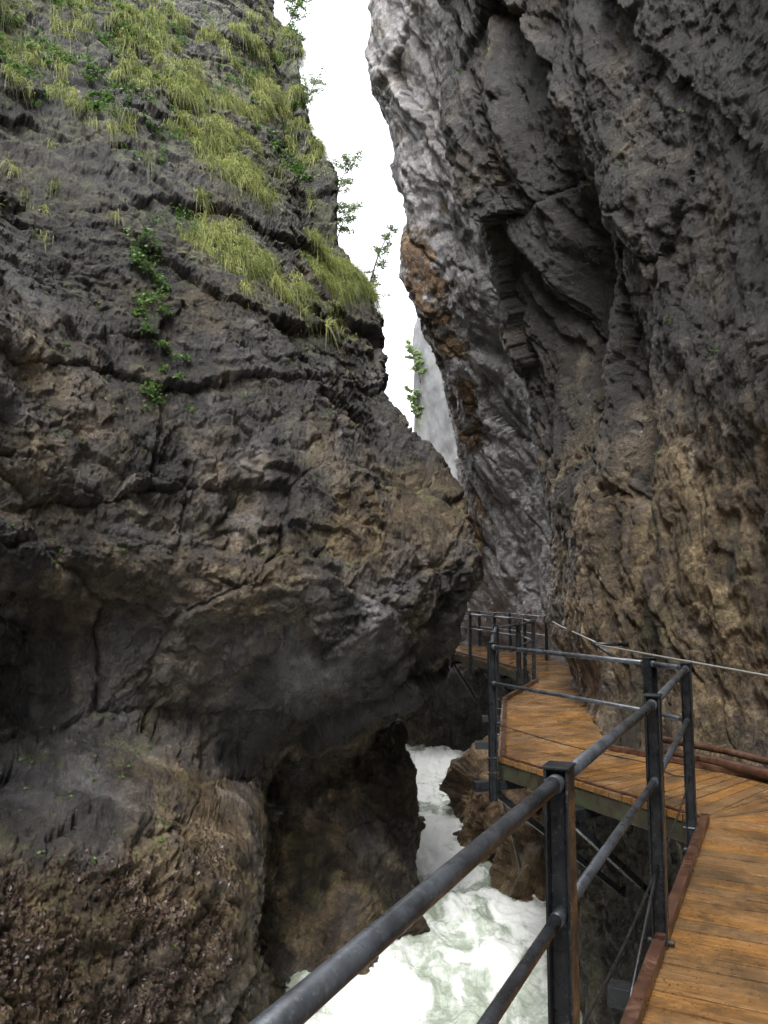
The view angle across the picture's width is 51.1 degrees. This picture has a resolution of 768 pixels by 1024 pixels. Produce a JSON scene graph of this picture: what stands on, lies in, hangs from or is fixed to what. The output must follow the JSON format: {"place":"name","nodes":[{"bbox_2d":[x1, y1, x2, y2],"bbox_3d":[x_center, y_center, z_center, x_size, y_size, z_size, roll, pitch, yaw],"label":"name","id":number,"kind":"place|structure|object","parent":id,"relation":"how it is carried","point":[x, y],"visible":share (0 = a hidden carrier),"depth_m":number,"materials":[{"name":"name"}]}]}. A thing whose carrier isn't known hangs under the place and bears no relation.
{"place":"outdoors","nodes":[
{"label":"outdoors","id":0,"kind":"place"},
{"bbox_2d":[0,0,483,1023],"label":"rock cliff","id":1,"kind":"structure","parent":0,"point":[250,694],"depth_m":9.82,"materials":[{"name":"stone"}]},
{"bbox_2d":[0,806,248,1023],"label":"fallen leaves","id":2,"kind":"object","parent":1,"relation":"on","point":[120,891],"visible":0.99,"depth_m":6.77,"materials":[{"name":"plant"}]},
{"bbox_2d":[0,0,357,413],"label":"leafy plants","id":3,"kind":"object","parent":1,"relation":"on","point":[158,277],"visible":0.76,"depth_m":13.45,"materials":[{"name":"green plant"}]},
{"bbox_2d":[0,0,393,352],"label":"grass","id":4,"kind":"structure","parent":1,"relation":"on","point":[248,258],"depth_m":15.10,"materials":[{"name":"green plant"}]},
{"bbox_2d":[2,227,477,948],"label":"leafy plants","id":5,"kind":"object","parent":1,"relation":"on","point":[136,561],"visible":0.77,"depth_m":8.74,"materials":[{"name":"green plant"}]},
{"bbox_2d":[281,0,311,27],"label":"shrub","id":6,"kind":"object","parent":1,"relation":"on","point":[293,15],"visible":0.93,"depth_m":22.10,"materials":[{"name":"green plant"}]},
{"bbox_2d":[294,66,328,113],"bbox_3d":[-1.789,-10.238,19.676,0.879,1.153,0.855,0,-6,0],"label":"shrub","id":7,"kind":"object","parent":1,"relation":"on","point":[313,81],"visible":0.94,"depth_m":19.62,"materials":[{"name":"green plant"}]},
{"bbox_2d":[329,146,363,195],"bbox_3d":[-0.918,-7.573,17.998,1.032,1.115,0.656,-2,-6,20],"label":"shrub","id":8,"kind":"object","parent":1,"relation":"on","point":[349,164],"visible":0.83,"depth_m":17.97,"materials":[{"name":"green plant"}]},
{"bbox_2d":[337,199,363,237],"bbox_3d":[-0.833,-6.492,17.794,0.832,0.924,0.631,0,-6,0],"label":"shrub","id":9,"kind":"object","parent":1,"relation":"on","point":[350,209],"visible":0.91,"depth_m":17.76,"materials":[{"name":"green plant"}]},
{"bbox_2d":[361,224,398,309],"bbox_3d":[-0.339,-5.692,19.119,1.067,2.617,1.473,-3,-7,28],"label":"shrub","id":10,"kind":"object","parent":1,"relation":"on","point":[379,251],"visible":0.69,"depth_m":19.30,"materials":[{"name":"green plant"}]},
{"bbox_2d":[274,0,416,431],"label":"sky","id":11,"kind":"structure","parent":0,"point":[346,114],"materials":[{"name":"white"}]},
{"bbox_2d":[283,743,582,1023],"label":"river","id":12,"kind":"structure","parent":0,"point":[459,962],"depth_m":10.47,"materials":[{"name":"white liquid"}]},
{"bbox_2d":[439,735,543,862],"bbox_3d":[2.610,6.216,16.594,3.001,3.199,6.208,0,-6,0],"label":"boulder","id":13,"kind":"object","parent":12,"relation":"in","point":[477,814],"visible":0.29,"depth_m":15.94,"materials":[{"name":"stone"}]},
{"bbox_2d":[489,813,545,901],"bbox_3d":[2.761,6.385,13.790,2.146,2.381,3.132,0,-6,0],"label":"boulder","id":14,"kind":"object","parent":12,"relation":"in","point":[513,880],"visible":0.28,"depth_m":13.07,"materials":[{"name":"stone"}]},
{"bbox_2d":[412,317,456,478],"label":"distant cliff","id":15,"kind":"structure","parent":0,"point":[433,425],"depth_m":45.55,"materials":[{"name":"stone"}]},
{"bbox_2d":[404,385,423,418],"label":"shrub","id":16,"kind":"object","parent":15,"relation":"on","point":[413,404],"visible":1,"depth_m":45.96,"materials":[{"name":"green plant"}]},
{"bbox_2d":[404,339,426,382],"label":"shrub","id":17,"kind":"object","parent":15,"relation":"on","point":[418,361],"visible":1,"depth_m":46.06,"materials":[{"name":"green plant"}]},
{"bbox_2d":[364,0,767,1023],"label":"rock cliff","id":18,"kind":"structure","parent":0,"point":[546,332],"depth_m":10.65,"materials":[{"name":"stone"}]},
{"bbox_2d":[403,36,719,487],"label":"leafy plants","id":19,"kind":"object","parent":18,"relation":"on","point":[712,352],"visible":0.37,"depth_m":10.39,"materials":[{"name":"green plant"}]},
{"bbox_2d":[449,645,767,1023],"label":"wooden walkway","id":20,"kind":"structure","parent":18,"relation":"attached to","point":[710,966],"depth_m":5.41,"materials":[{"name":"brown wood"}]},
{"bbox_2d":[248,611,696,1023],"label":"metal railing","id":21,"kind":"object","parent":20,"relation":"attached to","point":[309,996],"visible":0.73,"depth_m":2.20,"materials":[{"name":"metal"}]},
{"bbox_2d":[663,736,767,779],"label":"rusty pipe","id":22,"kind":"object","parent":20,"relation":"on","point":[748,769],"visible":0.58,"depth_m":7.22,"materials":[{"name":"brown metal"}]},
{"bbox_2d":[551,621,767,676],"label":"steel handline","id":23,"kind":"object","parent":18,"relation":"attached to","point":[600,645],"visible":0.9,"depth_m":8.88,"materials":[{"name":"grey metal"}]}
]}

